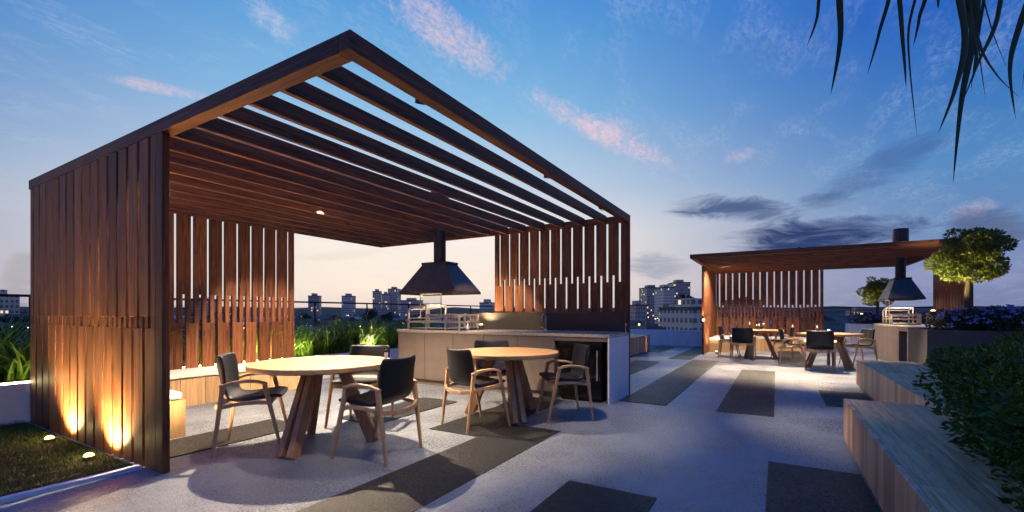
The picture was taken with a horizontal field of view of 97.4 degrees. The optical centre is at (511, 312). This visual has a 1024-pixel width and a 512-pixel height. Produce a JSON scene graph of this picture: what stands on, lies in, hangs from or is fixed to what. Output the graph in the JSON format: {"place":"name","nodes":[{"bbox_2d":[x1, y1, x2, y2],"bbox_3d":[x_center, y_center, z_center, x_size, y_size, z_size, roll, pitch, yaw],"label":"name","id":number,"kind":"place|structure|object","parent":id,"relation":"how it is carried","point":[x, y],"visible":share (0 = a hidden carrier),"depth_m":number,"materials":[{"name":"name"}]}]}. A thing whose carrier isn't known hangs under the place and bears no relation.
{"place":"outdoors","nodes":[
{"label":"outdoors","id":0,"kind":"place"},
{"bbox_2d":[0,420,132,496],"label":"grass","id":1,"kind":"structure","parent":0,"point":[36,472],"depth_m":3.53,"materials":[{"name":"plant"}]},
{"bbox_2d":[0,345,883,511],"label":"terrace floor","id":2,"kind":"structure","parent":0,"point":[690,448],"depth_m":3.81,"materials":[{"name":"concrete"}]},
{"bbox_2d":[0,464,140,503],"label":"kerb","id":3,"kind":"structure","parent":2,"relation":"on","point":[45,489],"depth_m":3.10,"materials":[{"name":"concrete"}]},
{"bbox_2d":[0,348,397,424],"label":"garden planter","id":4,"kind":"object","parent":2,"relation":"on","point":[14,402],"depth_m":4.88,"materials":[{"name":"concrete"}]},
{"bbox_2d":[0,300,29,383],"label":"strappy plant","id":5,"kind":"object","parent":4,"relation":"on","point":[8,331],"visible":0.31,"depth_m":5.36,"materials":[{"name":"green plant"}]},
{"bbox_2d":[0,315,29,382],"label":"strappy plant","id":6,"kind":"object","parent":4,"relation":"on","point":[4,378],"visible":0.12,"depth_m":5.27,"materials":[{"name":"green plant"}]},
{"bbox_2d":[0,330,31,382],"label":"strappy plant","id":7,"kind":"object","parent":4,"relation":"on","point":[19,371],"visible":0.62,"depth_m":5.09,"materials":[{"name":"green plant"}]},
{"bbox_2d":[257,320,326,356],"bbox_3d":[-3.912,0.417,7.964,1.912,0.846,1.059,0,0,-23],"label":"strappy plant","id":8,"kind":"object","parent":4,"relation":"on","point":[296,347],"visible":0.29,"depth_m":8.02,"materials":[{"name":"green plant"}]},
{"bbox_2d":[294,317,325,356],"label":"strappy plant","id":9,"kind":"object","parent":4,"relation":"on","point":[297,352],"visible":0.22,"depth_m":8.42,"materials":[{"name":"green plant"}]},
{"bbox_2d":[294,313,331,355],"bbox_3d":[-3.949,0.402,8.773,1.095,0.875,1.978,0,0,-17],"label":"strappy plant","id":10,"kind":"object","parent":4,"relation":"on","point":[308,330],"visible":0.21,"depth_m":8.70,"materials":[{"name":"green plant"}]},
{"bbox_2d":[294,325,342,356],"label":"strappy plant","id":11,"kind":"object","parent":4,"relation":"on","point":[308,350],"visible":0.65,"depth_m":8.25,"materials":[{"name":"green plant"}]},
{"bbox_2d":[305,321,349,354],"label":"strappy plant","id":12,"kind":"object","parent":4,"relation":"on","point":[324,347],"visible":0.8,"depth_m":8.54,"materials":[{"name":"green plant"}]},
{"bbox_2d":[314,318,357,353],"bbox_3d":[-3.518,0.440,8.877,1.427,0.800,1.436,0,0,36],"label":"strappy plant","id":13,"kind":"object","parent":4,"relation":"on","point":[336,349],"visible":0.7,"depth_m":8.76,"materials":[{"name":"green plant"}]},
{"bbox_2d":[323,314,372,352],"bbox_3d":[-3.337,0.392,9.033,1.120,0.896,2.024,0,0,12],"label":"strappy plant","id":14,"kind":"object","parent":4,"relation":"on","point":[345,348],"visible":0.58,"depth_m":8.93,"materials":[{"name":"green plant"}]},
{"bbox_2d":[330,317,388,346],"bbox_3d":[-3.154,0.432,9.362,1.425,0.816,1.475,0,0,-34],"label":"strappy plant","id":15,"kind":"object","parent":4,"relation":"on","point":[359,340],"visible":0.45,"depth_m":9.24,"materials":[{"name":"green plant"}]},
{"bbox_2d":[345,315,386,344],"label":"strappy plant","id":16,"kind":"object","parent":4,"relation":"on","point":[370,331],"visible":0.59,"depth_m":9.39,"materials":[{"name":"green plant"}]},
{"bbox_2d":[360,317,399,344],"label":"strappy plant","id":17,"kind":"object","parent":4,"relation":"on","point":[377,341],"visible":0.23,"depth_m":10.06,"materials":[{"name":"green plant"}]},
{"bbox_2d":[365,323,405,348],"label":"strappy plant","id":18,"kind":"object","parent":4,"relation":"on","point":[385,340],"visible":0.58,"depth_m":9.78,"materials":[{"name":"green plant"}]},
{"bbox_2d":[375,321,399,348],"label":"strappy plant","id":19,"kind":"object","parent":4,"relation":"on","point":[394,344],"visible":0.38,"depth_m":9.96,"materials":[{"name":"green plant"}]},
{"bbox_2d":[170,419,285,457],"bbox_3d":[-2.785,1.206,4.345,0.590,0.029,1.340,0,0,31],"label":"paving strip","id":20,"kind":"object","parent":2,"relation":"on","point":[182,446],"visible":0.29,"depth_m":4.30,"materials":[{"name":"concrete"}]},
{"bbox_2d":[170,362,300,438],"bbox_3d":[-3.599,0.983,5.693,2.055,0.435,2.928,0,0,31],"label":"corner bench","id":21,"kind":"object","parent":2,"relation":"on","point":[193,386],"visible":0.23,"depth_m":5.88,"materials":[{"name":"brown wood"}]},
{"bbox_2d":[211,352,287,457],"bbox_3d":[-2.335,0.783,4.056,0.560,0.838,0.566,0,0,-20],"label":"armchair","id":22,"kind":"object","parent":2,"relation":"on","point":[232,390],"visible":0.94,"depth_m":3.87,"materials":[{"name":"black leather"}]},
{"bbox_2d":[0,294,514,359],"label":"glass railing","id":23,"kind":"object","parent":2,"relation":"on","point":[316,314],"visible":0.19,"depth_m":10.49,"materials":[{"name":"glass"}]},
{"bbox_2d":[245,355,383,458],"bbox_3d":[-1.737,0.834,4.145,1.240,0.769,1.239,0,0,15],"label":"round table","id":24,"kind":"object","parent":2,"relation":"on","point":[311,371],"visible":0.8,"depth_m":3.87,"materials":[{"name":"brown wood"}]},
{"bbox_2d":[29,29,629,473],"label":"timber pavilion","id":25,"kind":"structure","parent":2,"relation":"on","point":[105,349],"depth_m":4.37,"materials":[{"name":"brown wood"}]},
{"bbox_2d":[399,191,480,295],"bbox_3d":[-1.253,-1.210,7.809,1.250,1.780,0.690,0,0,31],"label":"grill hood","id":26,"kind":"object","parent":25,"relation":"attached to","point":[441,275],"visible":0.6,"depth_m":7.64,"materials":[{"name":"metal"}]},
{"bbox_2d":[324,345,394,427],"bbox_3d":[-1.635,0.783,4.909,0.566,0.838,0.560,0,0,8],"label":"armchair","id":27,"kind":"object","parent":2,"relation":"on","point":[369,377],"visible":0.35,"depth_m":5.06,"materials":[{"name":"leather"}]},
{"bbox_2d":[330,354,422,465],"bbox_3d":[-1.131,0.783,3.852,0.560,0.838,0.566,0,0,20],"label":"armchair","id":28,"kind":"object","parent":2,"relation":"on","point":[397,381],"visible":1,"depth_m":3.66,"materials":[{"name":"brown wood"}]},
{"bbox_2d":[337,397,456,422],"bbox_3d":[-1.360,1.205,5.588,0.596,0.030,1.450,0,0,31],"label":"paving strip","id":29,"kind":"object","parent":2,"relation":"on","point":[425,403],"visible":0.57,"depth_m":5.67,"materials":[{"name":"concrete"}]},
{"bbox_2d":[296,424,559,511],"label":"paving strip","id":30,"kind":"object","parent":2,"relation":"on","point":[415,486],"visible":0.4,"depth_m":3.31,"materials":[{"name":"concrete"}]},
{"bbox_2d":[473,340,508,410],"bbox_3d":[-0.229,0.783,5.857,0.566,0.838,0.560,0,0,-14],"label":"armchair","id":31,"kind":"object","parent":2,"relation":"on","point":[498,364],"visible":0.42,"depth_m":6.02,"materials":[{"name":"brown wood"}]},
{"bbox_2d":[429,397,564,436],"bbox_3d":[-0.061,1.208,5.412,0.601,0.024,2.115,0,0,31],"label":"paving strip","id":32,"kind":"object","parent":2,"relation":"on","point":[493,418],"visible":0.5,"depth_m":4.96,"materials":[{"name":"concrete"}]},
{"bbox_2d":[441,347,510,433],"bbox_3d":[-0.401,0.783,4.797,0.560,0.838,0.566,0,0,-38],"label":"armchair","id":33,"kind":"object","parent":32,"relation":"on","point":[459,369],"visible":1,"depth_m":4.62,"materials":[{"name":"leather"}]},
{"bbox_2d":[464,347,558,423],"bbox_3d":[-0.070,0.834,5.299,1.240,0.769,1.239,0,0,-20],"label":"round table","id":34,"kind":"object","parent":32,"relation":"on","point":[520,397],"visible":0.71,"depth_m":5.05,"materials":[{"name":"brown wood"}]},
{"bbox_2d":[397,313,628,404],"bbox_3d":[-0.130,0.599,7.227,3.786,1.203,0.915,0,0,31],"label":"kitchen counter","id":35,"kind":"object","parent":2,"relation":"on","point":[427,348],"visible":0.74,"depth_m":6.94,"materials":[{"name":"stone"}]},
{"bbox_2d":[398,332,424,378],"bbox_3d":[-1.710,0.720,7.650,0.588,0.771,0.017,0,0,30],"label":"cabinet door","id":36,"kind":"structure","parent":35,"relation":"in","point":[409,344],"depth_m":7.59,"materials":[{"name":"beige laminate"}]},
{"bbox_2d":[425,333,452,381],"bbox_3d":[-1.198,0.720,7.348,0.588,0.771,0.017,0,0,30],"label":"cabinet door","id":37,"kind":"structure","parent":35,"relation":"in","point":[436,361],"depth_m":7.36,"materials":[{"name":"beige laminate"}]},
{"bbox_2d":[407,293,478,330],"bbox_3d":[-1.197,-0.020,7.776,1.150,0.606,0.546,0,0,31],"label":"parrilla grill","id":38,"kind":"object","parent":35,"relation":"on","point":[430,298],"visible":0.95,"depth_m":7.61,"materials":[{"name":"metal"}]},
{"bbox_2d":[453,334,483,369],"bbox_3d":[-0.686,0.720,7.047,0.588,0.771,0.017,0,0,30],"label":"cabinet door","id":39,"kind":"structure","parent":35,"relation":"in","point":[460,341],"depth_m":7.06,"materials":[{"name":"beige laminate"}]},
{"bbox_2d":[484,335,516,386],"bbox_3d":[-0.175,0.720,6.745,0.588,0.771,0.017,0,0,30],"label":"cabinet door","id":40,"kind":"structure","parent":35,"relation":"in","point":[512,340],"depth_m":6.70,"materials":[{"name":"beige laminate"}]},
{"bbox_2d":[517,336,553,391],"bbox_3d":[0.337,0.720,6.444,0.588,0.771,0.017,0,0,30],"label":"cabinet door","id":41,"kind":"structure","parent":35,"relation":"in","point":[533,368],"depth_m":6.42,"materials":[{"name":"beige laminate"}]},
{"bbox_2d":[536,343,593,423],"bbox_3d":[0.608,0.783,5.189,0.560,0.838,0.566,0,0,-9],"label":"armchair","id":42,"kind":"object","parent":2,"relation":"on","point":[579,371],"visible":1,"depth_m":5.09,"materials":[{"name":"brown wood"}]},
{"bbox_2d":[559,341,606,402],"bbox_3d":[1.113,0.800,6.446,0.620,0.800,0.848,0,0,31],"label":"bar fridge","id":43,"kind":"object","parent":2,"relation":"on","point":[597,362],"visible":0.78,"depth_m":6.06,"materials":[{"name":"black metal"}]},
{"bbox_2d":[530,480,656,511],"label":"paving strip","id":44,"kind":"object","parent":2,"relation":"on","point":[571,496],"visible":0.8,"depth_m":2.87,"materials":[{"name":"concrete"}]},
{"bbox_2d":[550,329,701,346],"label":"parapet wall","id":45,"kind":"structure","parent":2,"relation":"on","point":[678,337],"depth_m":16.50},
{"bbox_2d":[630,334,649,356],"bbox_3d":[3.266,0.940,12.874,0.600,0.520,3.100,0,0,31],"label":"block bench","id":46,"kind":"object","parent":2,"relation":"on","point":[639,344],"visible":0.44,"depth_m":13.08,"materials":[{"name":"brown wood"}]},
{"bbox_2d":[630,360,659,374],"bbox_3d":[2.287,1.206,9.301,0.600,0.028,4.350,0,0,31],"label":"paving strip","id":47,"kind":"object","parent":2,"relation":"on","point":[637,366],"visible":0.36,"depth_m":10.21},
{"bbox_2d":[647,346,674,352],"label":"paving strip","id":48,"kind":"object","parent":2,"relation":"on","point":[657,349],"visible":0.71,"depth_m":14.67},
{"bbox_2d":[620,360,718,405],"bbox_3d":[3.307,1.206,8.654,0.605,0.027,6.230,0,0,31],"label":"paving strip","id":49,"kind":"object","parent":2,"relation":"on","point":[665,390],"visible":0.79,"depth_m":7.40,"materials":[{"name":"concrete"}]},
{"bbox_2d":[669,346,701,359],"bbox_3d":[5.853,1.206,14.222,0.550,0.028,5.950,0,0,31],"label":"paving strip","id":50,"kind":"object","parent":2,"relation":"on","point":[691,354],"visible":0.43,"depth_m":12.91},
{"bbox_2d":[718,326,740,356],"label":"armchair","id":51,"kind":"object","parent":2,"relation":"on","point":[720,330],"visible":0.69,"depth_m":12.37,"materials":[{"name":"brown wood"}]},
{"bbox_2d":[730,327,755,360],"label":"armchair","id":52,"kind":"object","parent":2,"relation":"on","point":[741,336],"visible":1,"depth_m":11.31,"materials":[{"name":"leather"}]},
{"bbox_2d":[716,370,774,416],"bbox_3d":[3.937,1.207,7.343,0.610,0.026,4.650,0,0,31],"label":"paving strip","id":53,"kind":"object","parent":2,"relation":"on","point":[751,392],"visible":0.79,"depth_m":6.51,"materials":[{"name":"concrete"}]},
{"bbox_2d":[709,335,805,352],"bbox_3d":[7.819,0.983,13.972,2.928,0.435,2.055,0,0,31],"label":"corner bench","id":54,"kind":"object","parent":2,"relation":"on","point":[761,343],"visible":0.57,"depth_m":14.06,"materials":[{"name":"brown wood"}]},
{"bbox_2d":[743,329,783,358],"bbox_3d":[6.592,0.834,12.098,1.239,0.769,1.240,0,0,-29],"label":"round table","id":55,"kind":"object","parent":2,"relation":"on","point":[748,353],"visible":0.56,"depth_m":11.88,"materials":[{"name":"brown wood"}]},
{"bbox_2d":[770,327,794,359],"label":"armchair","id":56,"kind":"object","parent":2,"relation":"on","point":[791,333],"visible":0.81,"depth_m":11.58,"materials":[{"name":"brown wood"}]},
{"bbox_2d":[778,351,803,364],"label":"paving strip","id":57,"kind":"object","parent":2,"relation":"on","point":[787,358],"visible":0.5,"depth_m":11.76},
{"bbox_2d":[778,328,806,366],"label":"armchair","id":58,"kind":"object","parent":2,"relation":"on","point":[784,345],"visible":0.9,"depth_m":10.15,"materials":[{"name":"brown wood"}]},
{"bbox_2d":[804,330,835,371],"bbox_3d":[6.498,0.783,9.495,0.566,0.838,0.560,0,0,35],"label":"armchair","id":59,"kind":"object","parent":2,"relation":"on","point":[819,340],"visible":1,"depth_m":9.30,"materials":[{"name":"leather"}]},
{"bbox_2d":[765,461,879,511],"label":"paving strip","id":60,"kind":"object","parent":2,"relation":"on","point":[793,488],"visible":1,"depth_m":3.01,"materials":[{"name":"concrete"}]},
{"bbox_2d":[796,332,864,368],"bbox_3d":[7.054,0.834,10.004,1.240,0.769,1.239,0,0,-20],"label":"round table","id":61,"kind":"object","parent":2,"relation":"on","point":[844,357],"visible":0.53,"depth_m":9.74,"materials":[{"name":"brown wood"}]},
{"bbox_2d":[690,238,972,354],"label":"timber pavilion","id":62,"kind":"structure","parent":2,"relation":"on","point":[946,294],"depth_m":13.49,"materials":[{"name":"brown wood"}]},
{"bbox_2d":[878,228,925,300],"bbox_3d":[9.712,-1.210,11.247,0.690,1.780,1.250,0,0,31],"label":"grill hood","id":63,"kind":"object","parent":62,"relation":"attached to","point":[900,286],"visible":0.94,"depth_m":11.06,"materials":[{"name":"metal"}]},
{"bbox_2d":[818,390,871,406],"bbox_3d":[4.655,1.207,6.258,0.570,0.026,1.370,0,0,31],"label":"paving strip","id":64,"kind":"object","parent":2,"relation":"on","point":[834,398],"visible":0.5,"depth_m":6.35,"materials":[{"name":"concrete"}]},
{"bbox_2d":[839,329,877,365],"bbox_3d":[7.994,0.783,10.379,0.560,0.838,0.566,0,0,9],"label":"armchair","id":65,"kind":"object","parent":2,"relation":"on","point":[867,340],"visible":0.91,"depth_m":10.27,"materials":[{"name":"brown wood"}]},
{"bbox_2d":[719,306,1023,341],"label":"glass railing","id":66,"kind":"object","parent":2,"relation":"on","point":[834,321],"visible":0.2,"depth_m":15.42,"materials":[{"name":"clear"}]},
{"bbox_2d":[873,313,953,361],"bbox_3d":[9.353,0.599,10.504,0.915,1.203,3.786,0,0,31],"label":"kitchen counter","id":67,"kind":"object","parent":2,"relation":"on","point":[891,342],"visible":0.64,"depth_m":10.32,"materials":[{"name":"beige laminate"}]},
{"bbox_2d":[878,326,881,356],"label":"cabinet door","id":68,"kind":"structure","parent":67,"relation":"in","point":[879,327],"depth_m":11.52,"materials":[{"name":"beige laminate"}]},
{"bbox_2d":[882,326,886,358],"bbox_3d":[9.173,0.720,11.060,0.017,0.771,0.588,0,0,30],"label":"cabinet door","id":69,"kind":"structure","parent":67,"relation":"in","point":[884,329],"depth_m":11.09,"materials":[{"name":"beige laminate"}]},
{"bbox_2d":[887,327,892,360],"bbox_3d":[8.872,0.720,10.548,0.017,0.771,0.588,0,0,30],"label":"cabinet door","id":70,"kind":"structure","parent":67,"relation":"in","point":[889,329],"depth_m":10.50,"materials":[{"name":"beige laminate"}]},
{"bbox_2d":[893,328,899,360],"bbox_3d":[8.570,0.720,10.036,0.017,0.771,0.588,0,0,30],"label":"cabinet door","id":71,"kind":"structure","parent":67,"relation":"in","point":[896,333],"depth_m":9.97,"materials":[{"name":"beige laminate"}]},
{"bbox_2d":[882,300,921,324],"bbox_3d":[9.700,-0.020,11.225,0.546,0.606,1.150,0,0,31],"label":"parrilla grill","id":72,"kind":"object","parent":67,"relation":"on","point":[908,315],"visible":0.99,"depth_m":11.21,"materials":[{"name":"metal"}]},
{"bbox_2d":[845,323,1019,351],"bbox_3d":[13.384,0.770,12.920,6.050,0.860,1.150,0,0,31],"label":"garden planter","id":73,"kind":"object","parent":2,"relation":"on","point":[854,328],"visible":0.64,"depth_m":13.89,"materials":[{"name":"concrete"}]},
{"bbox_2d":[847,312,880,323],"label":"garden shrub","id":74,"kind":"object","parent":73,"relation":"in","point":[867,317],"visible":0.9,"depth_m":13.98,"materials":[{"name":"purple plant"}]},
{"bbox_2d":[856,276,894,322],"bbox_3d":[11.403,-0.384,14.005,0.894,1.572,0.902,0,0,-17],"label":"round tree","id":75,"kind":"object","parent":73,"relation":"on","point":[872,292],"visible":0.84,"depth_m":13.97,"materials":[{"name":"green plant"}]},
{"bbox_2d":[873,311,905,322],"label":"garden shrub","id":76,"kind":"object","parent":73,"relation":"in","point":[880,316],"visible":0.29,"depth_m":13.87,"materials":[{"name":"purple plant"}]},
{"bbox_2d":[894,312,925,323],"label":"garden shrub","id":77,"kind":"object","parent":73,"relation":"in","point":[923,318],"visible":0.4,"depth_m":13.41,"materials":[{"name":"purple plant"}]},
{"bbox_2d":[856,359,1010,452],"bbox_3d":[4.209,0.985,4.212,0.722,0.430,7.130,0,0,31],"label":"block bench","id":78,"kind":"object","parent":2,"relation":"on","point":[884,381],"visible":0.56,"depth_m":5.63,"materials":[{"name":"brown wood"}]},
{"bbox_2d":[844,399,1023,511],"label":"block bench","id":79,"kind":"object","parent":2,"relation":"on","point":[909,457],"visible":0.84,"depth_m":2.53,"materials":[{"name":"brown wood"}]},
{"bbox_2d":[908,328,1023,366],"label":"garden planter","id":80,"kind":"object","parent":2,"relation":"on","point":[922,342],"visible":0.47,"depth_m":7.82,"materials":[{"name":"concrete"}]},
{"bbox_2d":[925,306,999,330],"bbox_3d":[7.967,0.150,8.045,0.860,0.547,1.004,0,0,5],"label":"garden shrub","id":81,"kind":"object","parent":80,"relation":"in","point":[956,318],"visible":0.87,"depth_m":7.87,"materials":[{"name":"purple plant"}]},
{"bbox_2d":[922,227,1019,330],"bbox_3d":[8.188,-0.598,8.066,1.282,1.919,1.145,0,0,-25],"label":"round tree","id":82,"kind":"object","parent":80,"relation":"on","point":[978,252],"visible":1,"depth_m":7.82,"materials":[{"name":"green plant"}]},
{"bbox_2d":[976,305,1023,335],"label":"garden shrub","id":83,"kind":"object","parent":80,"relation":"in","point":[1005,314],"visible":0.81,"depth_m":7.58,"materials":[{"name":"purple plant"}]},
{"bbox_3d":[5.550,1.020,0.694,5.140,0.360,11.830,0,0,30],"label":"garden planter","id":84,"kind":"object","parent":2,"relation":"on","visible":0},
{"bbox_2d":[807,0,1023,180],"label":"dragon tree","id":85,"kind":"object","parent":84,"relation":"on","point":[970,13],"visible":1,"depth_m":1.70,"materials":[{"name":"green plant"}]},
{"bbox_2d":[926,343,971,363],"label":"garden shrub","id":86,"kind":"object","parent":84,"relation":"on","point":[950,347],"visible":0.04,"depth_m":5.82,"materials":[{"name":"green plant"}]},
{"bbox_2d":[911,344,1023,461],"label":"garden shrub","id":87,"kind":"object","parent":84,"relation":"on","point":[958,362],"visible":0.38,"depth_m":2.78,"materials":[{"name":"green plant"}]},
{"bbox_2d":[924,346,1018,376],"bbox_3d":[5.304,0.652,4.991,0.951,0.578,0.925,0,0,13],"label":"garden shrub","id":88,"kind":"object","parent":84,"relation":"on","point":[942,353],"visible":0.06,"depth_m":5.26,"materials":[{"name":"green plant"}]},
{"bbox_2d":[940,342,1023,389],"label":"garden shrub","id":89,"kind":"object","parent":84,"relation":"on","point":[1019,345],"visible":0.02,"depth_m":4.09,"materials":[{"name":"green plant"}]},
{"bbox_2d":[946,364,1021,422],"bbox_3d":[3.521,0.574,2.849,1.168,0.776,1.247,0,0,13],"label":"garden shrub","id":90,"kind":"object","parent":84,"relation":"on","point":[995,385],"visible":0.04,"depth_m":3.14,"materials":[{"name":"green plant"}]},
{"bbox_2d":[948,339,1023,402],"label":"garden shrub","id":91,"kind":"object","parent":84,"relation":"on","point":[1001,344],"visible":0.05,"depth_m":3.53,"materials":[{"name":"green plant"}]},
{"bbox_2d":[988,330,1023,344],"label":"garden shrub","id":92,"kind":"object","parent":84,"relation":"on","point":[1006,338],"visible":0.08,"depth_m":5.29,"materials":[{"name":"green plant"}]},
{"bbox_2d":[999,331,1023,354],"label":"garden shrub","id":93,"kind":"object","parent":84,"relation":"on","point":[1017,334],"visible":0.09,"depth_m":4.17,"materials":[{"name":"green plant"}]},
{"bbox_2d":[0,0,1023,308],"label":"sky","id":94,"kind":"structure","parent":0,"point":[716,126],"materials":[{"name":"blue"}]},
{"bbox_2d":[27,306,1023,328],"bbox_3d":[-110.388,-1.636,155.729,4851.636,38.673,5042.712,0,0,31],"label":"hills","id":95,"kind":"structure","parent":0,"point":[651,325],"depth_m":916.29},
{"bbox_2d":[625,320,643,329],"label":"suburban house","id":96,"kind":"structure","parent":95,"relation":"on","point":[636,324],"depth_m":258.27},
{"bbox_2d":[928,359,1023,486],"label":"garden shrub","id":97,"kind":"object","parent":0,"point":[983,404],"visible":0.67,"depth_m":2.17,"materials":[{"name":"green plant"}]},
{"bbox_2d":[975,383,1023,511],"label":"garden shrub","id":98,"kind":"object","parent":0,"point":[1019,452],"visible":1,"depth_m":1.83,"materials":[{"name":"green plant"}]},
{"label":"ground","id":99,"kind":"structure","parent":0,"visible":0},
{"bbox_2d":[0,290,19,302],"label":"apartment tower","id":100,"kind":"structure","parent":99,"relation":"on","point":[8,299],"depth_m":270.32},
{"bbox_2d":[308,293,321,306],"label":"apartment tower","id":101,"kind":"structure","parent":99,"relation":"on","point":[314,297],"depth_m":560.93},
{"bbox_2d":[342,293,355,306],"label":"apartment tower","id":102,"kind":"structure","parent":99,"relation":"on","point":[347,297],"depth_m":600.27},
{"bbox_2d":[372,289,381,307],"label":"apartment tower","id":103,"kind":"structure","parent":99,"relation":"on","point":[377,295],"depth_m":620.48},
{"bbox_2d":[382,292,389,307],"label":"apartment tower","id":104,"kind":"structure","parent":99,"relation":"on","point":[385,297],"depth_m":640.55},
{"bbox_2d":[388,287,400,307],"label":"apartment tower","id":105,"kind":"structure","parent":99,"relation":"on","point":[395,296],"depth_m":660.00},
{"bbox_2d":[400,298,422,307],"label":"apartment tower","id":106,"kind":"structure","parent":99,"relation":"on","point":[411,301],"depth_m":600.08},
{"bbox_2d":[479,299,494,308],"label":"apartment tower","id":107,"kind":"structure","parent":99,"relation":"on","point":[487,302],"depth_m":420.33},
{"bbox_2d":[630,301,646,329],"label":"apartment tower","id":108,"kind":"structure","parent":99,"relation":"on","point":[638,310],"depth_m":330.41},
{"bbox_2d":[639,285,658,322],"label":"apartment tower","id":109,"kind":"structure","parent":99,"relation":"on","point":[646,294],"depth_m":519.61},
{"bbox_2d":[654,284,674,323],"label":"apartment tower","id":110,"kind":"structure","parent":99,"relation":"on","point":[664,294],"depth_m":474.40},
{"bbox_2d":[668,280,690,298],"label":"apartment tower","id":111,"kind":"structure","parent":99,"relation":"on","point":[681,287],"depth_m":500.18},
{"bbox_2d":[659,298,719,330],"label":"apartment tower","id":112,"kind":"structure","parent":99,"relation":"on","point":[684,314],"depth_m":155.42,"materials":[{"name":"concrete"}]},
{"bbox_2d":[725,297,760,312],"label":"apartment tower","id":113,"kind":"structure","parent":99,"relation":"on","point":[746,305],"depth_m":420.03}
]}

